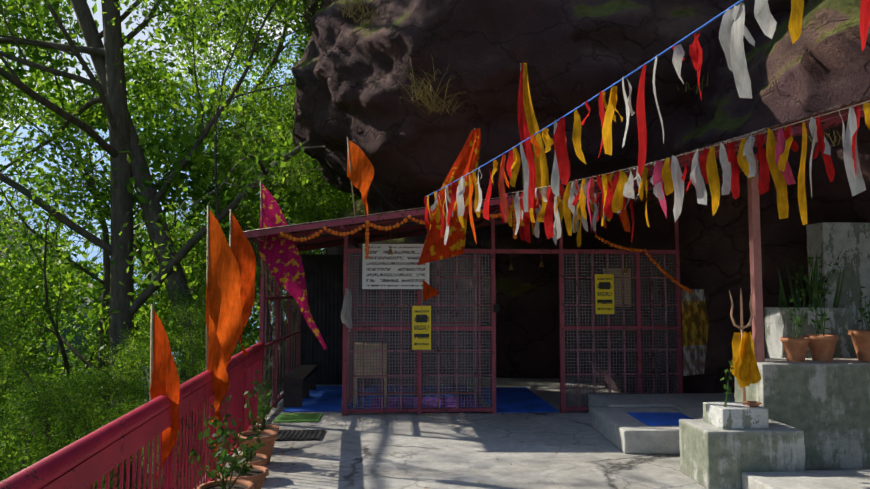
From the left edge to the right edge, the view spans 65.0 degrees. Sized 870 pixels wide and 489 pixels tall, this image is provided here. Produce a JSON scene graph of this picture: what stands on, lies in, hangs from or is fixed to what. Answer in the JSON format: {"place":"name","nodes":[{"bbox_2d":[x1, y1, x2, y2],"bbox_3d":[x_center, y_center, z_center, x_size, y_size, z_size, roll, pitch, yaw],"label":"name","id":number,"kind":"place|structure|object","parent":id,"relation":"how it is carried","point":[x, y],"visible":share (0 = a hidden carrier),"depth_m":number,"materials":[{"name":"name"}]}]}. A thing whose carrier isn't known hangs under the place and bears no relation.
{"place":"outdoors","nodes":[
{"label":"outdoors","id":0,"kind":"place"},
{"bbox_2d":[0,0,303,129],"label":"sky","id":1,"kind":"structure","parent":0,"point":[97,16],"materials":[{"name":"blue"}]},
{"bbox_2d":[0,214,327,488],"bbox_3d":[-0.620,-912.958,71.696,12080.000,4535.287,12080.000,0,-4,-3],"label":"hillside","id":2,"kind":"structure","parent":0,"point":[77,341],"depth_m":1247.38,"materials":[{"name":"green plant"}]},
{"bbox_2d":[0,346,16,465],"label":"bush","id":3,"kind":"object","parent":2,"relation":"on","point":[0,389],"visible":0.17,"depth_m":11.12,"materials":[{"name":"green plant"}]},
{"bbox_2d":[0,217,38,363],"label":"tree","id":4,"kind":"object","parent":2,"relation":"on","point":[14,245],"visible":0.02,"depth_m":27.38,"materials":[{"name":"green plant"}]},
{"bbox_2d":[0,262,84,461],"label":"tree","id":5,"kind":"object","parent":2,"relation":"on","point":[31,302],"visible":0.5,"depth_m":16.36,"materials":[{"name":"green plant"}]},
{"bbox_2d":[0,275,85,458],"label":"bush","id":6,"kind":"object","parent":2,"relation":"on","point":[43,343],"visible":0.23,"depth_m":15.43,"materials":[{"name":"green plant"}]},
{"bbox_2d":[13,285,81,455],"bbox_3d":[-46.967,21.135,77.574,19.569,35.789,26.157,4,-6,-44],"label":"bush","id":7,"kind":"object","parent":2,"relation":"on","point":[55,340],"visible":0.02,"depth_m":83.30,"materials":[{"name":"green plant"}]},
{"bbox_2d":[0,317,112,475],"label":"bush","id":8,"kind":"object","parent":2,"relation":"on","point":[48,375],"visible":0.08,"depth_m":12.25,"materials":[{"name":"green plant"}]},
{"bbox_2d":[0,367,125,488],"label":"bush","id":9,"kind":"object","parent":2,"relation":"on","point":[27,407],"visible":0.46,"depth_m":7.50,"materials":[{"name":"green plant"}]},
{"bbox_2d":[0,298,149,485],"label":"bush","id":10,"kind":"object","parent":2,"relation":"on","point":[48,448],"visible":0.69,"depth_m":7.58,"materials":[{"name":"green plant"}]},
{"bbox_2d":[0,361,158,488],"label":"bush","id":11,"kind":"object","parent":2,"relation":"on","point":[133,405],"visible":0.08,"depth_m":9.81,"materials":[{"name":"green plant"}]},
{"bbox_2d":[1,364,184,488],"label":"bush","id":12,"kind":"object","parent":2,"relation":"on","point":[65,407],"visible":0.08,"depth_m":8.84,"materials":[{"name":"green plant"}]},
{"bbox_2d":[1,294,188,488],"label":"tree","id":13,"kind":"object","parent":2,"relation":"on","point":[94,359],"visible":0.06,"depth_m":19.20,"materials":[{"name":"green plant"}]},
{"bbox_2d":[0,6,205,467],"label":"tall tree","id":14,"kind":"object","parent":2,"relation":"on","point":[70,336],"visible":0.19,"depth_m":24.59,"materials":[{"name":"green plant"}]},
{"bbox_2d":[32,329,195,488],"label":"bush","id":15,"kind":"object","parent":2,"relation":"on","point":[145,384],"visible":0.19,"depth_m":11.70,"materials":[{"name":"green plant"}]},
{"bbox_2d":[0,68,258,423],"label":"tree","id":16,"kind":"object","parent":2,"relation":"on","point":[102,214],"visible":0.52,"depth_m":17.23,"materials":[{"name":"green plant"}]},
{"bbox_2d":[68,285,205,425],"bbox_3d":[-5.897,3.228,14.737,2.567,5.001,3.454,-4,-6,44],"label":"bush","id":17,"kind":"object","parent":2,"relation":"on","point":[145,330],"visible":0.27,"depth_m":14.66,"materials":[{"name":"green plant"}]},
{"bbox_2d":[71,295,209,476],"bbox_3d":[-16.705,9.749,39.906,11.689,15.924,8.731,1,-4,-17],"label":"bush","id":18,"kind":"object","parent":2,"relation":"on","point":[94,335],"visible":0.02,"depth_m":37.16,"materials":[{"name":"green plant"}]},
{"bbox_2d":[0,0,317,370],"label":"tree","id":19,"kind":"object","parent":2,"relation":"on","point":[92,36],"visible":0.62,"depth_m":16.30,"materials":[{"name":"green plant"}]},
{"bbox_2d":[113,300,208,470],"bbox_3d":[-4.987,2.938,13.316,2.391,3.705,3.734,3,-5,-35],"label":"bush","id":20,"kind":"object","parent":2,"relation":"on","point":[188,358],"visible":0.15,"depth_m":13.84,"materials":[{"name":"green plant"}]},
{"bbox_2d":[0,0,322,460],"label":"tall tree","id":21,"kind":"object","parent":2,"relation":"on","point":[178,66],"visible":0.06,"depth_m":34.14,"materials":[{"name":"green plant"}]},
{"bbox_2d":[0,0,360,472],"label":"tall tree","id":22,"kind":"object","parent":2,"relation":"on","point":[199,159],"visible":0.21,"depth_m":19.81,"materials":[{"name":"green plant"}]},
{"bbox_2d":[0,0,423,488],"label":"tree","id":23,"kind":"object","parent":2,"relation":"on","point":[120,250],"visible":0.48,"depth_m":15.77,"materials":[{"name":"green plant"}]},
{"bbox_2d":[134,142,294,424],"bbox_3d":[-9.299,3.567,31.193,9.848,16.519,13.245,1,-4,-16],"label":"tree","id":24,"kind":"object","parent":2,"relation":"on","point":[254,337],"visible":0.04,"depth_m":27.92,"materials":[{"name":"green plant"}]},
{"bbox_2d":[165,295,271,481],"bbox_3d":[-3.867,2.650,11.876,2.150,3.604,3.114,1,-4,-11],"label":"bush","id":25,"kind":"object","parent":2,"relation":"on","point":[194,370],"visible":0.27,"depth_m":11.43,"materials":[{"name":"green plant"}]},
{"bbox_2d":[154,210,287,405],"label":"tree","id":26,"kind":"object","parent":2,"relation":"on","point":[252,309],"depth_m":70.52,"materials":[{"name":"green plant"}]},
{"bbox_2d":[175,229,275,356],"bbox_3d":[-4.299,1.675,14.085,2.156,4.201,2.901,2,-4,-23],"label":"bush","id":27,"kind":"object","parent":2,"relation":"on","point":[192,314],"visible":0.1,"depth_m":13.74,"materials":[{"name":"green plant"}]},
{"bbox_2d":[136,144,326,268],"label":"tree","id":28,"kind":"object","parent":2,"relation":"on","point":[206,211],"depth_m":48.57,"materials":[{"name":"green plant"}]},
{"bbox_2d":[182,95,322,349],"bbox_3d":[-5.565,0.753,25.318,7.800,12.832,11.246,-2,-4,22],"label":"tree","id":29,"kind":"object","parent":2,"relation":"on","point":[256,329],"visible":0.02,"depth_m":22.86,"materials":[{"name":"green plant"}]},
{"bbox_2d":[159,56,352,361],"bbox_3d":[-5.061,-1.079,20.983,6.397,9.685,5.808,1,-4,-19],"label":"tree","id":30,"kind":"object","parent":2,"relation":"on","point":[264,105],"visible":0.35,"depth_m":20.02,"materials":[{"name":"green plant"}]},
{"bbox_2d":[201,0,310,77],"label":"tree","id":31,"kind":"object","parent":2,"relation":"on","point":[277,19],"visible":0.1,"depth_m":28.60,"materials":[{"name":"green plant"}]},
{"bbox_2d":[191,123,351,348],"bbox_3d":[-4.121,-0.189,17.568,3.570,6.009,3.933,-4,-5,42],"label":"bank bush","id":32,"kind":"object","parent":2,"relation":"on","point":[306,218],"visible":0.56,"depth_m":17.08,"materials":[{"name":"green plant"}]},
{"bbox_2d":[221,71,351,222],"bbox_3d":[-2.987,-2.396,24.823,6.674,12.521,8.638,-2,-5,30],"label":"tree","id":33,"kind":"object","parent":2,"relation":"on","point":[327,196],"visible":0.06,"depth_m":23.17,"materials":[{"name":"green plant"}]},
{"bbox_2d":[268,12,319,220],"bbox_3d":[-4.584,-4.917,37.553,11.323,18.432,15.859,-2,-4,25],"label":"tree","id":34,"kind":"object","parent":2,"relation":"on","point":[291,70],"depth_m":35.55,"materials":[{"name":"green plant"}]},
{"bbox_2d":[202,376,869,488],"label":"concrete floor","id":35,"kind":"structure","parent":2,"relation":"on","point":[440,450],"depth_m":7.37,"materials":[{"name":"concrete"}]},
{"bbox_2d":[0,342,264,488],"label":"railing","id":36,"kind":"object","parent":35,"relation":"on","point":[87,461],"visible":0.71,"depth_m":4.13,"materials":[{"name":"metal"}]},
{"bbox_2d":[259,260,300,413],"bbox_3d":[-2.442,1.367,11.012,0.050,2.280,3.750,0,-4,-3],"label":"fence frame","id":37,"kind":"object","parent":35,"relation":"on","point":[289,334],"visible":0.46,"depth_m":10.35,"materials":[{"name":"red metal"}]},
{"bbox_2d":[263,268,298,406],"bbox_3d":[-2.454,1.327,11.014,0.001,2.200,3.700,0,-4,-3],"label":"wire mesh","id":38,"kind":"object","parent":37,"relation":"attached to","point":[268,304],"visible":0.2,"depth_m":10.61,"materials":[{"name":"metal"}]},
{"bbox_2d":[273,413,322,421],"bbox_3d":[-1.878,2.389,9.419,0.600,0.012,0.600,0,-4,-3],"label":"green mat","id":39,"kind":"object","parent":35,"relation":"on","point":[303,417],"visible":0.93,"depth_m":9.40,"materials":[{"name":"green fabric"}]},
{"bbox_2d":[276,429,324,440],"bbox_3d":[-1.706,2.301,8.255,0.700,0.024,0.550,0,-4,-3],"label":"drain grate","id":40,"kind":"object","parent":35,"relation":"on","point":[300,435],"depth_m":8.20,"materials":[{"name":"black metal"}]},
{"bbox_2d":[150,63,523,488],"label":"flagpoles","id":41,"kind":"object","parent":35,"relation":"on","point":[151,338],"visible":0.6,"depth_m":6.15,"materials":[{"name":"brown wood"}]},
{"bbox_2d":[259,183,326,349],"bbox_3d":[-1.903,0.276,9.182,0.925,2.259,0.100,0,-4,2],"label":"flag","id":42,"kind":"object","parent":41,"relation":"attached to","point":[280,256],"visible":0.98,"depth_m":9.17,"materials":[{"name":"fabric"}]},
{"bbox_2d":[150,139,439,488],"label":"orange flags","id":43,"kind":"object","parent":41,"relation":"attached to","point":[230,290],"visible":0.88,"depth_m":6.11,"materials":[{"name":"fabric"}]},
{"bbox_2d":[417,128,480,264],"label":"red yellow flags","id":44,"kind":"object","parent":41,"relation":"attached to","point":[435,248],"visible":0.81,"depth_m":8.95,"materials":[{"name":"fabric"}]},
{"bbox_2d":[518,63,548,207],"bbox_3d":[1.204,-1.338,8.312,0.389,1.800,0.080,0,-4,2],"label":"flag","id":45,"kind":"object","parent":41,"relation":"attached to","point":[538,167],"visible":0.94,"depth_m":8.31,"materials":[{"name":"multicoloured fabric"}]},
{"bbox_2d":[347,253,358,403],"bbox_3d":[-1.379,1.349,11.330,0.040,2.360,3.240,0,-4,-3],"label":"cage frame","id":46,"kind":"object","parent":35,"relation":"on","point":[349,380],"visible":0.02,"depth_m":10.80,"materials":[{"name":"red metal"}]},
{"bbox_2d":[347,254,356,397],"bbox_3d":[-1.369,1.319,11.332,0.001,2.300,3.200,0,-4,-3],"label":"wire mesh","id":47,"kind":"object","parent":46,"relation":"attached to","point":[355,315],"depth_m":11.10,"materials":[{"name":"metal"}]},
{"bbox_2d":[301,255,422,384],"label":"wall","id":48,"kind":"structure","parent":35,"relation":"on","point":[324,279],"depth_m":12.96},
{"bbox_2d":[283,385,559,412],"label":"blue mats","id":49,"kind":"object","parent":35,"relation":"on","point":[508,399],"visible":0.36,"depth_m":11.00,"materials":[{"name":"blue fabric"}]},
{"bbox_2d":[282,365,317,406],"bbox_3d":[-2.198,2.297,11.213,0.320,0.428,2.000,0,-4,-3],"label":"bench","id":50,"kind":"object","parent":49,"relation":"on","point":[299,381],"visible":1,"depth_m":10.31,"materials":[{"name":"black wood"}]},
{"bbox_2d":[353,342,386,406],"bbox_3d":[-0.991,1.992,10.505,0.500,0.938,0.400,0,-4,-3],"label":"chair","id":51,"kind":"object","parent":49,"relation":"on","point":[367,367],"depth_m":10.32,"materials":[{"name":"brown wood"}]},
{"bbox_2d":[370,396,482,408],"bbox_3d":[-0.142,2.459,10.525,1.700,0.006,1.400,0,-4,-3],"label":"purple mat","id":52,"kind":"object","parent":49,"relation":"on","point":[407,402],"depth_m":10.65,"materials":[{"name":"purple fabric"}]},
{"bbox_2d":[262,413,593,487],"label":"leaf litter","id":53,"kind":"object","parent":35,"relation":"on","point":[393,452],"visible":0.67,"depth_m":8.60,"materials":[{"name":"brown plant"}]},
{"bbox_2d":[342,249,682,415],"bbox_3d":[1.071,1.337,11.160,4.930,2.360,2.640,0,-4,-3],"label":"cage frame","id":54,"kind":"object","parent":35,"relation":"on","point":[418,375],"visible":0.65,"depth_m":9.90,"materials":[{"name":"red metal"}]},
{"bbox_2d":[341,288,351,331],"bbox_3d":[-1.254,0.928,9.718,0.161,0.623,0.186,0,-4,-3],"label":"tied cloth","id":55,"kind":"object","parent":54,"relation":"attached to","point":[346,318],"visible":1,"depth_m":9.69,"materials":[{"name":"white fabric"}]},
{"bbox_2d":[361,243,429,289],"bbox_3d":[-0.560,0.316,9.806,0.990,0.680,0.014,0,-4,-3],"label":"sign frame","id":56,"kind":"object","parent":54,"relation":"attached to","point":[389,289],"visible":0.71,"depth_m":9.79,"materials":[{"name":"white wood"}]},
{"bbox_2d":[362,244,428,288],"bbox_3d":[-0.560,0.315,9.795,0.960,0.650,0.001,0,-4,-3],"label":"sign board","id":57,"kind":"object","parent":56,"relation":"attached to","point":[400,268],"visible":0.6,"depth_m":9.79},
{"bbox_2d":[412,306,430,349],"bbox_3d":[-0.191,1.190,9.762,0.270,0.620,0.001,0,-4,-3],"label":"cctv sign","id":58,"kind":"object","parent":54,"relation":"attached to","point":[421,343],"visible":1,"depth_m":9.76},
{"bbox_2d":[414,315,428,336],"bbox_3d":[-0.191,1.165,9.762,0.216,0.322,0.002,0,-4,-3],"label":"cctv sign print","id":59,"kind":"object","parent":58,"relation":"attached to","point":[421,318],"visible":1,"depth_m":9.77,"materials":[{"name":"black"}]},
{"bbox_2d":[387,224,629,272],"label":"hanging bells","id":60,"kind":"object","parent":54,"relation":"attached to","point":[390,252],"visible":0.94,"depth_m":9.91,"materials":[{"name":"gold metal"}]},
{"bbox_2d":[347,253,677,408],"bbox_3d":[1.071,1.309,11.182,4.872,2.300,2.600,0,-4,-3],"label":"wire mesh","id":61,"kind":"object","parent":54,"relation":"attached to","point":[661,259],"visible":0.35,"depth_m":9.95,"materials":[{"name":"metal"}]},
{"bbox_2d":[595,274,613,313],"bbox_3d":[2.474,0.722,9.958,0.280,0.580,0.001,0,-4,-3],"label":"cctv sign","id":62,"kind":"object","parent":54,"relation":"attached to","point":[604,294],"visible":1,"depth_m":9.96,"materials":[{"name":"yellow plastic"}]},
{"bbox_2d":[597,282,611,302],"bbox_3d":[2.474,0.699,9.958,0.224,0.302,0.002,0,-4,-3],"label":"cctv sign print","id":63,"kind":"object","parent":62,"relation":"attached to","point":[604,285],"visible":1,"depth_m":9.96,"materials":[{"name":"black paint"}]},
{"bbox_2d":[603,268,631,306],"bbox_3d":[2.745,0.645,10.291,0.420,0.580,0.030,0,-4,-3],"label":"notice board","id":64,"kind":"object","parent":54,"relation":"attached to","point":[618,281],"depth_m":10.28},
{"bbox_2d":[681,289,708,375],"bbox_3d":[3.922,1.298,10.172,0.640,1.260,0.360,0,-4,-3],"label":"patterned cloth","id":65,"kind":"object","parent":54,"relation":"attached to","point":[695,321],"visible":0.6,"depth_m":10.12,"materials":[{"name":"yellow fabric"}]},
{"bbox_2d":[197,330,869,488],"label":"flower pots","id":66,"kind":"object","parent":35,"relation":"on","point":[821,347],"visible":0.73,"depth_m":6.93,"materials":[{"name":"ceramic"}]},
{"bbox_2d":[185,246,869,488],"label":"potted plants","id":67,"kind":"object","parent":66,"relation":"on","point":[249,452],"visible":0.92,"depth_m":6.94,"materials":[{"name":"green plant"}]},
{"bbox_2d":[591,407,695,453],"bbox_3d":[2.561,2.182,8.122,1.068,0.260,1.556,0,-4,-1],"label":"step","id":68,"kind":"object","parent":35,"relation":"on","point":[622,430],"visible":0.75,"depth_m":7.51,"materials":[{"name":"concrete"}]},
{"bbox_2d":[627,412,691,425],"bbox_3d":[2.693,2.045,8.016,0.650,0.006,0.800,0,-4,-1],"label":"step mat","id":69,"kind":"object","parent":68,"relation":"on","point":[659,418],"visible":0.79,"depth_m":8.07,"materials":[{"name":"blue fabric"}]},
{"bbox_2d":[588,393,734,413],"bbox_3d":[3.881,2.266,9.454,3.307,0.278,0.956,0,-4,-3],"label":"step landing","id":70,"kind":"object","parent":35,"relation":"on","point":[631,400],"visible":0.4,"depth_m":9.43,"materials":[{"name":"concrete"}]},
{"bbox_2d":[679,418,805,488],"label":"pedestal","id":71,"kind":"object","parent":35,"relation":"on","point":[712,456],"visible":0.69,"depth_m":6.04,"materials":[{"name":"concrete"}]},
{"bbox_2d":[703,402,768,428],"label":"pedestal block","id":72,"kind":"structure","parent":71,"relation":"on","point":[735,415],"depth_m":6.14,"materials":[{"name":"white concrete"}]},
{"bbox_2d":[729,288,752,404],"bbox_3d":[2.873,0.948,6.376,0.234,1.090,0.028,0,-4,-3],"label":"trident","id":73,"kind":"object","parent":72,"relation":"on","point":[742,327],"visible":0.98,"depth_m":6.39,"materials":[{"name":"brown metal"}]},
{"bbox_2d":[730,331,760,387],"bbox_3d":[2.890,1.066,6.336,0.240,0.525,0.174,0,-4,-3],"label":"yellow cloth","id":74,"kind":"object","parent":73,"relation":"attached to","point":[745,372],"visible":1,"depth_m":6.32,"materials":[{"name":"yellow fabric"}]},
{"bbox_2d":[744,401,761,406],"bbox_3d":[2.917,1.466,6.263,0.150,0.040,0.146,0,-4,-3],"label":"clay lamp","id":75,"kind":"object","parent":72,"relation":"on","point":[753,403],"visible":0.98,"depth_m":6.23,"materials":[{"name":"ceramic"}]},
{"bbox_2d":[742,470,869,488],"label":"concrete slab","id":76,"kind":"structure","parent":35,"relation":"on","point":[848,479],"depth_m":5.77,"materials":[{"name":"concrete"}]},
{"bbox_2d":[291,0,869,393],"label":"cliff rock","id":77,"kind":"object","parent":2,"relation":"on","point":[573,54],"visible":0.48,"depth_m":10.73,"materials":[{"name":"stone"}]},
{"bbox_2d":[244,99,869,256],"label":"roof frame","id":78,"kind":"object","parent":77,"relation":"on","point":[834,119],"visible":0.35,"depth_m":9.07,"materials":[{"name":"red metal"}]},
{"bbox_2d":[260,182,704,311],"bbox_3d":[0.782,0.029,9.507,6.201,1.841,0.809,0,-4,-3],"label":"electric cable","id":79,"kind":"object","parent":78,"relation":"attached to","point":[496,307],"visible":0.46,"depth_m":9.34,"materials":[{"name":"black plastic"}]},
{"bbox_2d":[280,196,691,293],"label":"marigold garlands","id":80,"kind":"object","parent":78,"relation":"attached to","point":[492,216],"visible":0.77,"depth_m":8.96,"materials":[{"name":"orange plant"}]},
{"bbox_2d":[519,193,633,246],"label":"cloth streamers","id":81,"kind":"object","parent":78,"relation":"hanging from","point":[598,206],"visible":0.4,"depth_m":8.56,"materials":[{"name":"fabric"}]},
{"bbox_2d":[426,0,743,196],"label":"rope","id":82,"kind":"object","parent":78,"relation":"attached to","point":[696,30],"visible":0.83,"depth_m":4.64,"materials":[{"name":"blue fabric"}]},
{"bbox_2d":[424,0,869,244],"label":"prayer flags","id":83,"kind":"object","parent":78,"relation":"attached to","point":[731,33],"visible":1,"depth_m":4.72},
{"bbox_2d":[500,103,869,238],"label":"ribbon bunting","id":84,"kind":"object","parent":78,"relation":"attached to","point":[773,156],"visible":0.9,"depth_m":5.67},
{"bbox_2d":[506,101,869,193],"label":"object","id":85,"kind":"object","parent":78,"relation":"attached to","point":[724,143],"visible":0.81,"depth_m":5.49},
{"bbox_2d":[570,96,869,188],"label":"lean-to roof","id":86,"kind":"object","parent":78,"relation":"on","point":[816,113],"visible":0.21,"depth_m":5.61,"materials":[{"name":"metal"}]},
{"bbox_2d":[324,0,841,146],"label":"grass tufts","id":87,"kind":"object","parent":77,"relation":"on","point":[432,101],"visible":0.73,"depth_m":10.92,"materials":[{"name":"green plant"}]},
{"bbox_2d":[0,33,328,361],"bbox_3d":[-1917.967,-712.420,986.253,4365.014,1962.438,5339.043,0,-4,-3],"label":"mountain terrain","id":88,"kind":"structure","parent":0,"point":[95,252],"depth_m":2711.63,"materials":[{"name":"blue"}]},
{"bbox_2d":[243,163,759,251],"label":"cage roof","id":89,"kind":"structure","parent":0,"point":[720,173],"depth_m":10.72,"materials":[{"name":"red metal"}]},
{"bbox_2d":[671,404,702,418],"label":"concrete platform","id":90,"kind":"structure","parent":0,"point":[695,411],"depth_m":8.62,"materials":[{"name":"grey concrete"}]},
{"bbox_2d":[734,358,869,469],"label":"concrete plinth","id":91,"kind":"structure","parent":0,"point":[824,406],"depth_m":6.74,"materials":[{"name":"grey concrete"}]},
{"bbox_2d":[747,155,764,361],"bbox_3d":[3.315,0.134,7.063,0.080,2.130,0.080,0,-4,-3],"label":"roof post","id":92,"kind":"object","parent":91,"relation":"on","point":[755,261],"visible":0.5,"depth_m":7.03,"materials":[{"name":"paint"}]},
{"bbox_2d":[764,307,853,357],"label":"concrete block","id":93,"kind":"structure","parent":91,"relation":"on","point":[779,323],"depth_m":7.66,"materials":[{"name":"grey concrete"}]},
{"bbox_2d":[806,222,869,357],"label":"white wall","id":94,"kind":"structure","parent":91,"relation":"on","point":[832,239],"depth_m":8.45,"materials":[{"name":"grey concrete"}]}
]}

